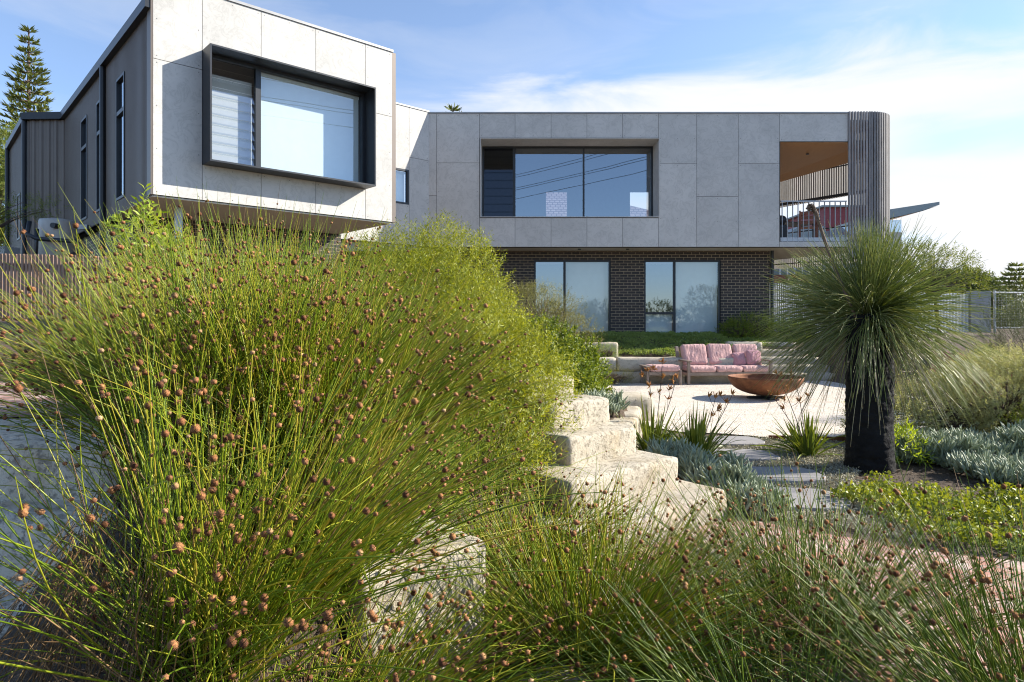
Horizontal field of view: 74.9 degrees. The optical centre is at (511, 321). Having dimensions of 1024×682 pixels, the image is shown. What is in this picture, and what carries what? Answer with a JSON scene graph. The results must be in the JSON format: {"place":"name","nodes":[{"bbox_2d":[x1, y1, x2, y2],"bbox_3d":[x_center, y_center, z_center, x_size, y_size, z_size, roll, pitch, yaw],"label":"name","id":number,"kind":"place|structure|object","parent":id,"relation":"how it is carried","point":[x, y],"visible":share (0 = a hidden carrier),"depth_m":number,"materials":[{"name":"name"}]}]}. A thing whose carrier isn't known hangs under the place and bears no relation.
{"place":"outdoors","nodes":[
{"label":"outdoors","id":0,"kind":"place"},
{"bbox_2d":[0,296,1023,681],"bbox_3d":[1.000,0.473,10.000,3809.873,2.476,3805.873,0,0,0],"label":"ground","id":1,"kind":"structure","parent":0,"point":[946,476],"depth_m":4.46,"materials":[{"name":"soil"}]},
{"bbox_2d":[0,117,17,245],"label":"feathery tree","id":2,"kind":"object","parent":1,"relation":"on","point":[5,130],"visible":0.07,"depth_m":29.30,"materials":[{"name":"green plant"}]},
{"bbox_2d":[0,246,19,294],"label":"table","id":3,"kind":"object","parent":1,"relation":"on","point":[6,250],"visible":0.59,"depth_m":15.11,"materials":[{"name":"paint"}]},
{"bbox_2d":[0,591,32,637],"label":"limestone block","id":4,"kind":"structure","parent":1,"relation":"on","point":[6,605],"depth_m":2.80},
{"bbox_2d":[0,24,53,245],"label":"norfolk pine tree","id":5,"kind":"object","parent":1,"relation":"on","point":[28,103],"visible":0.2,"depth_m":43.62,"materials":[{"name":"green plant"}]},
{"bbox_2d":[0,190,75,253],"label":"leafy bough tree","id":6,"kind":"object","parent":1,"relation":"on","point":[6,222],"visible":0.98,"depth_m":14.69,"materials":[{"name":"green plant"}]},
{"bbox_2d":[1,345,74,391],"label":"club rush","id":7,"kind":"object","parent":1,"relation":"on","point":[21,373],"visible":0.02,"depth_m":5.99,"materials":[{"name":"plant"}]},
{"bbox_2d":[0,382,90,416],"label":"brick landing","id":8,"kind":"object","parent":1,"relation":"on","point":[10,398],"depth_m":5.01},
{"bbox_2d":[25,218,87,295],"bbox_3d":[-9.188,-1.315,13.806,1.205,1.630,0.858,0,0,0],"label":"water heater","id":9,"kind":"object","parent":1,"relation":"on","point":[49,226],"visible":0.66,"depth_m":13.58,"materials":[{"name":"grey metal"}]},
{"bbox_2d":[0,497,118,591],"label":"limestone block","id":10,"kind":"structure","parent":1,"relation":"on","point":[37,544],"depth_m":2.97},
{"bbox_2d":[0,416,131,500],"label":"limestone block","id":11,"kind":"structure","parent":1,"relation":"on","point":[14,440],"depth_m":3.30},
{"bbox_2d":[0,253,169,321],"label":"timber slat fence","id":12,"kind":"object","parent":1,"relation":"on","point":[25,265],"visible":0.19,"depth_m":10.32,"materials":[{"name":"wood"}]},
{"bbox_2d":[0,285,170,433],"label":"club rush","id":13,"kind":"object","parent":1,"relation":"on","point":[11,409],"visible":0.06,"depth_m":4.07,"materials":[{"name":"plant"}]},
{"bbox_2d":[101,183,211,293],"bbox_3d":[-4.336,-0.727,8.290,1.408,2.018,1.011,0,0,0],"label":"lime leaved plant","id":14,"kind":"object","parent":1,"relation":"on","point":[149,213],"visible":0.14,"depth_m":8.19,"materials":[{"name":"green plant"}]},
{"bbox_2d":[0,473,351,681],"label":"dry rush","id":15,"kind":"object","parent":1,"relation":"on","point":[89,667],"visible":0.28,"depth_m":1.89,"materials":[{"name":"plant"}]},
{"bbox_2d":[0,478,487,681],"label":"club rush","id":16,"kind":"object","parent":1,"relation":"on","point":[128,601],"visible":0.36,"depth_m":1.85,"materials":[{"name":"plant"}]},
{"bbox_2d":[0,178,499,427],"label":"club rush","id":17,"kind":"object","parent":1,"relation":"on","point":[180,246],"visible":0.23,"depth_m":4.04,"materials":[{"name":"plant"}]},
{"bbox_2d":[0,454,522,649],"bbox_3d":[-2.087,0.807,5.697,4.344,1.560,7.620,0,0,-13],"label":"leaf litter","id":18,"kind":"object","parent":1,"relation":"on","point":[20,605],"visible":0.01,"depth_m":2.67,"materials":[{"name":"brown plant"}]},
{"bbox_2d":[0,194,536,538],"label":"club rush","id":19,"kind":"object","parent":1,"relation":"on","point":[125,307],"visible":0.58,"depth_m":2.79,"materials":[{"name":"plant"}]},
{"bbox_2d":[0,214,576,538],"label":"club rush","id":20,"kind":"object","parent":1,"relation":"on","point":[445,364],"visible":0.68,"depth_m":2.76,"materials":[{"name":"plant"}]},
{"bbox_2d":[0,300,653,681],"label":"club rush","id":21,"kind":"object","parent":1,"relation":"on","point":[240,604],"visible":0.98,"depth_m":1.99,"materials":[{"name":"plant"}]},
{"bbox_2d":[98,368,653,681],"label":"club rush","id":22,"kind":"object","parent":1,"relation":"on","point":[104,524],"visible":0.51,"depth_m":2.55,"materials":[{"name":"plant"}]},
{"bbox_2d":[342,517,485,681],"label":"limestone block","id":23,"kind":"structure","parent":1,"relation":"on","point":[414,586],"depth_m":2.69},
{"bbox_2d":[269,208,590,499],"bbox_3d":[-0.616,0.104,6.467,4.160,2.846,3.132,0,0,42],"label":"fine leaved shrub","id":24,"kind":"object","parent":1,"relation":"on","point":[421,257],"visible":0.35,"depth_m":5.98,"materials":[{"name":"green plant"}]},
{"bbox_2d":[5,0,889,335],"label":"house","id":25,"kind":"structure","parent":1,"relation":"on","point":[233,106],"depth_m":19.34,"materials":[{"name":"concrete"}]},
{"bbox_2d":[81,114,86,221],"bbox_3d":[-10.033,-3.600,15.755,0.559,2.400,0.599,0,0,0],"label":"window","id":26,"kind":"structure","parent":25,"relation":"in","point":[84,121],"depth_m":15.88,"materials":[{"name":"glass"}]},
{"bbox_2d":[96,100,98,212],"bbox_3d":[-8.876,-3.600,14.477,0.120,2.400,0.650,0,0,-42],"label":"window","id":27,"kind":"structure","parent":25,"relation":"in","point":[97,104],"depth_m":14.65,"materials":[{"name":"grey metal"}]},
{"bbox_2d":[116,71,124,200],"bbox_3d":[-7.611,-3.600,13.080,0.545,2.400,0.584,0,0,0],"label":"window","id":28,"kind":"structure","parent":25,"relation":"in","point":[120,82],"depth_m":13.20,"materials":[{"name":"glass"}]},
{"bbox_2d":[212,54,364,182],"bbox_3d":[-4.365,-3.828,13.092,3.229,1.985,0.200,0,0,-42],"label":"window","id":29,"kind":"structure","parent":25,"relation":"in","point":[299,127],"depth_m":13.13,"materials":[{"name":"glass"}]},
{"bbox_2d":[396,168,408,204],"bbox_3d":[-3.316,-3.810,18.691,0.910,0.980,0.200,0,0,-42],"label":"window","id":30,"kind":"structure","parent":25,"relation":"in","point":[399,175],"depth_m":18.90,"materials":[{"name":"glass"}]},
{"bbox_2d":[482,146,652,216],"bbox_3d":[1.681,-4.184,20.270,5.168,2.260,0.100,0,0,0],"label":"window","id":31,"kind":"structure","parent":25,"relation":"in","point":[514,148],"depth_m":20.22,"materials":[{"name":"grey metal"}]},
{"bbox_2d":[534,260,610,332],"bbox_3d":[1.857,-0.748,20.640,2.351,2.297,0.200,0,0,0],"label":"window","id":32,"kind":"structure","parent":25,"relation":"in","point":[588,278],"depth_m":20.70,"materials":[{"name":"glass"}]},
{"bbox_2d":[644,260,720,332],"bbox_3d":[5.236,-0.748,20.640,2.351,2.297,0.200,0,0,0],"label":"window","id":33,"kind":"structure","parent":25,"relation":"in","point":[694,281],"depth_m":20.70,"materials":[{"name":"glass"}]},
{"bbox_2d":[780,215,786,236],"bbox_3d":[8.120,-2.865,20.600,0.597,0.801,0.500,0,0,0],"label":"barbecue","id":34,"kind":"object","parent":25,"relation":"on","point":[784,227],"visible":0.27,"depth_m":20.35,"materials":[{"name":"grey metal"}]},
{"bbox_2d":[784,221,812,236],"bbox_3d":[8.751,-2.779,21.395,1.700,0.730,0.890,0,0,-11],"label":"balcony table","id":35,"kind":"object","parent":25,"relation":"on","point":[790,224],"visible":0.23,"depth_m":21.38,"materials":[{"name":"grey metal"}]},
{"bbox_2d":[799,211,817,236],"bbox_3d":[8.951,-2.874,20.204,0.540,0.920,0.532,0,0,20],"label":"balcony chair","id":36,"kind":"object","parent":25,"relation":"on","point":[806,222],"visible":0.61,"depth_m":20.03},
{"bbox_2d":[444,103,461,111],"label":"norfolk pine tree","id":37,"kind":"object","parent":1,"relation":"on","point":[452,109],"visible":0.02,"depth_m":59.72,"materials":[{"name":"green plant"}]},
{"bbox_2d":[341,192,647,250],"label":"neighbour house","id":38,"kind":"structure","parent":1,"relation":"on","point":[556,204],"depth_m":41.50,"materials":[{"name":"ceramic"}]},
{"bbox_2d":[490,374,573,395],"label":"limestone block","id":39,"kind":"structure","parent":1,"relation":"on","point":[566,390],"depth_m":6.24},
{"bbox_2d":[497,664,588,681],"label":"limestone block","id":40,"kind":"structure","parent":1,"relation":"on","point":[563,674],"depth_m":2.75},
{"bbox_2d":[398,357,704,622],"bbox_3d":[-0.076,0.884,4.137,2.612,1.333,2.468,0,0,0],"label":"club rush","id":41,"kind":"object","parent":1,"relation":"on","point":[506,512],"visible":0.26,"depth_m":4.13,"materials":[{"name":"plant"}]},
{"bbox_2d":[499,277,606,357],"bbox_3d":[0.620,0.134,11.855,1.644,1.882,2.642,0,0,41],"label":"olive shrub","id":42,"kind":"object","parent":1,"relation":"on","point":[544,291],"visible":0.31,"depth_m":11.62,"materials":[{"name":"green plant"}]},
{"bbox_2d":[502,393,609,458],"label":"limestone block","id":43,"kind":"structure","parent":1,"relation":"on","point":[594,410],"depth_m":5.60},
{"bbox_2d":[520,312,615,394],"bbox_3d":[0.669,0.582,9.168,1.750,1.477,2.724,0,0,0],"label":"round leaved shrub","id":44,"kind":"object","parent":1,"relation":"on","point":[590,368],"visible":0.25,"depth_m":9.01,"materials":[{"name":"green plant"}]},
{"bbox_2d":[515,422,635,465],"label":"limestone block","id":45,"kind":"structure","parent":1,"relation":"on","point":[614,440],"depth_m":5.28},
{"bbox_2d":[512,450,677,515],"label":"limestone block","id":46,"kind":"structure","parent":1,"relation":"on","point":[638,471],"depth_m":5.00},
{"bbox_2d":[583,342,617,356],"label":"limestone block","id":47,"kind":"structure","parent":1,"relation":"on","point":[604,344],"depth_m":17.80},
{"bbox_2d":[575,387,630,418],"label":"chalk stick plant","id":48,"kind":"object","parent":1,"relation":"on","point":[617,403],"visible":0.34,"depth_m":8.09,"materials":[{"name":"green plant"}]},
{"bbox_2d":[595,342,621,356],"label":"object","id":49,"kind":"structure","parent":1,"relation":"on","point":[608,353],"depth_m":17.46,"materials":[{"name":"beige stone"}]},
{"bbox_2d":[602,361,636,385],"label":"wispy grass","id":50,"kind":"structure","parent":1,"relation":"on","point":[618,378],"depth_m":16.46,"materials":[{"name":"green plant"}]},
{"bbox_2d":[610,417,638,449],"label":"limestone block","id":51,"kind":"structure","parent":1,"relation":"on","point":[630,421],"depth_m":7.86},
{"bbox_2d":[522,480,727,562],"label":"limestone block","id":52,"kind":"structure","parent":1,"relation":"on","point":[693,488],"depth_m":4.93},
{"bbox_2d":[611,392,652,420],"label":"limestone block","id":53,"kind":"structure","parent":1,"relation":"on","point":[634,398],"depth_m":10.43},
{"bbox_2d":[624,406,641,442],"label":"limestone block","id":54,"kind":"structure","parent":1,"relation":"on","point":[632,411],"depth_m":8.65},
{"bbox_2d":[398,458,884,681],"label":"club rush","id":55,"kind":"object","parent":1,"relation":"on","point":[563,606],"visible":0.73,"depth_m":2.82,"materials":[{"name":"plant"}]},
{"bbox_2d":[601,371,685,382],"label":"limestone block","id":56,"kind":"structure","parent":1,"relation":"on","point":[656,378],"depth_m":16.88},
{"bbox_2d":[600,357,615,370],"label":"limestone block","id":57,"kind":"structure","parent":56,"relation":"on","point":[612,360],"depth_m":16.95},
{"bbox_2d":[615,357,683,370],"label":"limestone block","id":58,"kind":"structure","parent":56,"relation":"on","point":[631,363],"depth_m":16.95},
{"bbox_2d":[642,435,708,479],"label":"chalk stick plant","id":59,"kind":"object","parent":1,"relation":"on","point":[663,447],"visible":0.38,"depth_m":6.50,"materials":[{"name":"green plant"}]},
{"bbox_2d":[563,330,799,356],"bbox_3d":[4.800,0.809,19.085,7.298,1.169,2.751,0,0,0],"label":"creeping ground cover","id":60,"kind":"object","parent":1,"relation":"on","point":[704,336],"visible":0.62,"depth_m":18.95,"materials":[{"name":"green plant"}]},
{"bbox_2d":[678,447,757,504],"bbox_3d":[1.799,1.351,5.936,0.704,0.437,0.920,0,0,18],"label":"chalk stick plant","id":61,"kind":"object","parent":1,"relation":"on","point":[693,464],"visible":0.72,"depth_m":5.86,"materials":[{"name":"green plant"}]},
{"bbox_2d":[705,436,764,447],"bbox_3d":[2.834,1.538,8.554,0.740,0.055,0.586,0,0,-6],"label":"stepping stone","id":62,"kind":"object","parent":1,"relation":"on","point":[749,440],"visible":0.52,"depth_m":8.44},
{"bbox_2d":[724,341,761,351],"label":"limestone block","id":63,"kind":"structure","parent":1,"relation":"on","point":[759,344],"depth_m":18.52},
{"bbox_2d":[712,449,780,461],"bbox_3d":[2.621,1.538,7.661,0.810,0.055,0.613,0,0,6],"label":"stepping stone","id":64,"kind":"object","parent":1,"relation":"on","point":[753,454],"visible":0.49,"depth_m":7.61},
{"bbox_2d":[714,308,781,340],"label":"dark wall shrub","id":65,"kind":"object","parent":1,"relation":"on","point":[746,330],"visible":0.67,"depth_m":19.75,"materials":[{"name":"green plant"}]},
{"bbox_2d":[715,472,795,519],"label":"chalk stick plant","id":66,"kind":"object","parent":1,"relation":"on","point":[740,486],"visible":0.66,"depth_m":5.38,"materials":[{"name":"green plant"}]},
{"bbox_2d":[518,530,1023,681],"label":"club rush","id":67,"kind":"object","parent":1,"relation":"on","point":[614,664],"visible":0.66,"depth_m":2.52,"materials":[{"name":"plant"}]},
{"bbox_2d":[605,381,952,436],"bbox_3d":[5.037,1.544,13.232,7.816,0.001,8.833,0,0,0],"label":"gravel court","id":68,"kind":"object","parent":1,"relation":"on","point":[748,418],"visible":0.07,"depth_m":12.05,"materials":[{"name":"gravel"}]},
{"bbox_2d":[639,364,681,384],"bbox_3d":[3.672,1.302,16.563,0.890,0.483,0.690,0,0,-4],"label":"ottoman","id":69,"kind":"object","parent":68,"relation":"on","point":[670,369],"visible":0.88,"depth_m":16.28,"materials":[{"name":"fabric"}]},
{"bbox_2d":[685,375,729,382],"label":"limestone block","id":70,"kind":"structure","parent":68,"relation":"on","point":[709,379],"depth_m":16.87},
{"bbox_2d":[707,358,747,365],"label":"limestone block","id":71,"kind":"structure","parent":70,"relation":"on","point":[727,361],"depth_m":16.95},
{"bbox_2d":[675,344,773,384],"bbox_3d":[5.339,1.052,16.915,2.220,0.985,0.928,0,0,-7],"label":"garden sofa","id":72,"kind":"object","parent":68,"relation":"on","point":[694,359],"visible":0.88,"depth_m":16.90,"materials":[{"name":"fabric"}]},
{"bbox_2d":[731,352,746,365],"bbox_3d":[5.782,0.950,17.003,0.368,0.366,0.169,-2,-21,-7],"label":"throw cushion","id":73,"kind":"object","parent":72,"relation":"on","point":[739,358],"visible":0.93,"depth_m":16.93,"materials":[{"name":"fabric"}]},
{"bbox_2d":[746,350,761,364],"bbox_3d":[6.137,0.910,16.979,0.404,0.401,0.162,3,-18,-7],"label":"throw cushion","id":74,"kind":"object","parent":72,"relation":"on","point":[751,355],"visible":0.84,"depth_m":16.91,"materials":[{"name":"fabric"}]},
{"bbox_2d":[620,383,839,436],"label":"fallen leaves","id":75,"kind":"object","parent":68,"relation":"on","point":[751,406],"visible":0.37,"depth_m":12.81,"materials":[{"name":"brown plant"}]},
{"bbox_2d":[728,374,804,399],"bbox_3d":[5.120,1.325,13.500,1.450,0.450,1.450,0,0,0],"label":"fire bowl","id":76,"kind":"object","parent":68,"relation":"on","point":[746,383],"visible":0.77,"depth_m":13.12,"materials":[{"name":"metal"}]},
{"bbox_2d":[901,351,972,406],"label":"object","id":77,"kind":"object","parent":68,"relation":"on","point":[930,368],"visible":0.05,"depth_m":12.70,"materials":[{"name":"green plant"}]},
{"bbox_2d":[946,355,1021,411],"bbox_3d":[7.926,1.056,11.192,0.928,0.977,0.840,0,0,-28],"label":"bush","id":78,"kind":"object","parent":68,"relation":"on","point":[991,390],"visible":0.06,"depth_m":10.96,"materials":[{"name":"green plant"}]},
{"bbox_2d":[766,316,807,341],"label":"bright wall shrub","id":79,"kind":"object","parent":1,"relation":"on","point":[784,327],"visible":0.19,"depth_m":19.66,"materials":[{"name":"green plant"}]},
{"bbox_2d":[751,466,825,485],"bbox_3d":[2.697,1.538,6.680,0.784,0.055,0.637,0,0,-3],"label":"stepping stone","id":80,"kind":"object","parent":1,"relation":"on","point":[805,474],"visible":0.48,"depth_m":6.62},
{"bbox_2d":[761,356,817,363],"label":"limestone block","id":81,"kind":"structure","parent":1,"relation":"on","point":[774,362],"depth_m":18.34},
{"bbox_2d":[760,349,806,356],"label":"limestone block","id":82,"kind":"structure","parent":81,"relation":"on","point":[764,353],"depth_m":18.74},
{"bbox_2d":[667,434,924,540],"bbox_3d":[3.088,1.541,7.741,3.323,0.158,5.330,0,0,37],"label":"grey thyme","id":83,"kind":"object","parent":1,"relation":"on","point":[838,461],"visible":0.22,"depth_m":6.85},
{"bbox_2d":[762,364,829,372],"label":"limestone block","id":84,"kind":"structure","parent":1,"relation":"on","point":[780,368],"depth_m":17.94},
{"bbox_2d":[750,363,844,461],"bbox_3d":[3.377,1.251,7.801,1.194,1.562,1.115,0,0,0],"label":"kangaroo paw","id":85,"kind":"object","parent":1,"relation":"on","point":[803,442],"visible":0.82,"depth_m":7.70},
{"bbox_2d":[773,372,834,380],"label":"limestone block","id":86,"kind":"structure","parent":1,"relation":"on","point":[826,377],"depth_m":17.55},
{"bbox_2d":[768,435,845,441],"bbox_3d":[4.785,1.515,8.715,2.860,0.070,0.256,0,0,-5],"label":"steel edging","id":87,"kind":"object","parent":1,"relation":"on","point":[832,438],"visible":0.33,"depth_m":8.62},
{"bbox_2d":[774,487,852,513],"bbox_3d":[2.498,1.538,5.771,0.750,0.055,0.699,0,0,-1],"label":"stepping stone","id":88,"kind":"object","parent":1,"relation":"on","point":[810,494],"visible":0.3,"depth_m":5.65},
{"bbox_2d":[777,267,859,308],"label":"leafy shrub","id":89,"kind":"object","parent":1,"relation":"on","point":[806,277],"visible":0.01,"depth_m":24.34,"materials":[{"name":"green plant"}]},
{"bbox_2d":[621,350,1022,511],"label":"bark mulch","id":90,"kind":"object","parent":1,"relation":"on","point":[897,466],"visible":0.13,"depth_m":6.78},
{"bbox_2d":[617,358,690,450],"bbox_3d":[1.713,1.234,7.766,1.156,1.648,1.451,0,0,0],"label":"kangaroo paw","id":91,"kind":"object","parent":90,"relation":"on","point":[646,433],"visible":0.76,"depth_m":7.74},
{"bbox_2d":[638,388,745,458],"bbox_3d":[1.998,1.441,7.321,1.155,1.413,1.544,0,0,34],"label":"kangaroo paw","id":92,"kind":"object","parent":90,"relation":"on","point":[696,434],"visible":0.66,"depth_m":7.28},
{"bbox_2d":[630,438,1023,681],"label":"club rush","id":93,"kind":"object","parent":1,"relation":"on","point":[993,663],"visible":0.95,"depth_m":2.45,"materials":[{"name":"plant"}]},
{"bbox_2d":[774,283,968,333],"bbox_3d":[13.741,-0.440,25.118,12.347,1.740,0.090,0,0,-28],"label":"steel slat fence","id":94,"kind":"object","parent":1,"relation":"on","point":[950,315],"visible":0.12,"depth_m":27.07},
{"bbox_2d":[750,203,1014,474],"bbox_3d":[3.769,0.182,7.015,2.416,2.835,2.423,0,0,0],"label":"grass tree","id":95,"kind":"object","parent":1,"relation":"on","point":[870,316],"visible":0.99,"depth_m":6.83,"materials":[{"name":"green plant"}]},
{"bbox_2d":[894,418,943,468],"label":"shrub","id":96,"kind":"object","parent":1,"relation":"on","point":[910,428],"visible":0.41,"depth_m":7.19,"materials":[{"name":"green plant"}]},
{"bbox_2d":[831,470,1023,555],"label":"yellow green ground cover","id":97,"kind":"object","parent":1,"relation":"on","point":[985,506],"visible":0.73,"depth_m":5.36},
{"bbox_2d":[833,338,1023,436],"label":"pale grey bush","id":98,"kind":"object","parent":1,"relation":"on","point":[989,416],"visible":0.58,"depth_m":8.39,"materials":[{"name":"green plant"}]},
{"bbox_2d":[891,234,998,334],"bbox_3d":[14.290,-1.218,22.818,4.470,3.553,2.046,0,0,0],"label":"pinnate tree","id":99,"kind":"object","parent":1,"relation":"on","point":[959,264],"visible":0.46,"depth_m":22.65,"materials":[{"name":"green plant"}]},
{"bbox_2d":[894,419,1023,485],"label":"succulent carpet","id":100,"kind":"object","parent":1,"relation":"on","point":[970,449],"visible":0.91,"depth_m":7.11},
{"bbox_2d":[909,265,1010,317],"bbox_3d":[24.243,-1.282,36.436,5.498,3.786,3.714,0,0,0],"label":"hedge tree","id":101,"kind":"object","parent":1,"relation":"on","point":[994,283],"visible":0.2,"depth_m":35.53,"materials":[{"name":"green plant"}]},
{"bbox_2d":[966,291,990,331],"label":"gate pier","id":102,"kind":"structure","parent":1,"relation":"on","point":[984,300],"depth_m":27.85,"materials":[{"name":"concrete"}]},
{"bbox_2d":[963,282,1023,394],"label":"rosemary bush","id":103,"kind":"object","parent":1,"relation":"on","point":[1019,322],"visible":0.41,"depth_m":11.11,"materials":[{"name":"green plant"}]},
{"bbox_2d":[991,294,1023,327],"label":"thin tree","id":104,"kind":"object","parent":1,"relation":"on","point":[1012,309],"visible":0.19,"depth_m":43.48,"materials":[{"name":"green plant"}]},
{"bbox_2d":[993,291,1023,331],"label":"pipe gate","id":105,"kind":"structure","parent":1,"relation":"on","point":[994,321],"depth_m":27.99,"materials":[{"name":"metal"}]},
{"bbox_2d":[996,262,1023,314],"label":"norfolk pine tree","id":106,"kind":"object","parent":1,"relation":"on","point":[1018,279],"visible":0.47,"depth_m":79.42,"materials":[{"name":"green plant"}]},
{"bbox_2d":[998,400,1023,427],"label":"green shrub","id":107,"kind":"object","parent":1,"relation":"on","point":[1014,416],"visible":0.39,"depth_m":7.89,"materials":[{"name":"green plant"}]},
{"bbox_2d":[0,0,1023,317],"label":"sky","id":108,"kind":"structure","parent":0,"point":[948,75],"materials":[{"name":"blue"}]},
{"bbox_2d":[486,516,1023,681],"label":"brick path","id":109,"kind":"structure","parent":0,"point":[987,572],"depth_m":4.09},
{"bbox_2d":[566,438,1023,681],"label":"club rush","id":110,"kind":"object","parent":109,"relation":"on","point":[793,556],"visible":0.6,"depth_m":3.14,"materials":[{"name":"plant"}]},
{"bbox_2d":[774,262,861,284],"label":"neighbour house","id":111,"kind":"structure","parent":0,"point":[779,273],"depth_m":34.20,"materials":[{"name":"red brick"}]},
{"bbox_2d":[788,205,853,236],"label":"neighbour house","id":112,"kind":"structure","parent":0,"point":[832,215],"depth_m":50.00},
{"bbox_2d":[825,202,939,274],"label":"neighbour house","id":113,"kind":"structure","parent":0,"point":[901,212],"depth_m":40.00,"materials":[{"name":"metal"}]},
{"bbox_2d":[825,220,899,234],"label":"window","id":114,"kind":"structure","parent":113,"relation":"in","point":[842,228],"depth_m":46.00,"materials":[{"name":"glass"}]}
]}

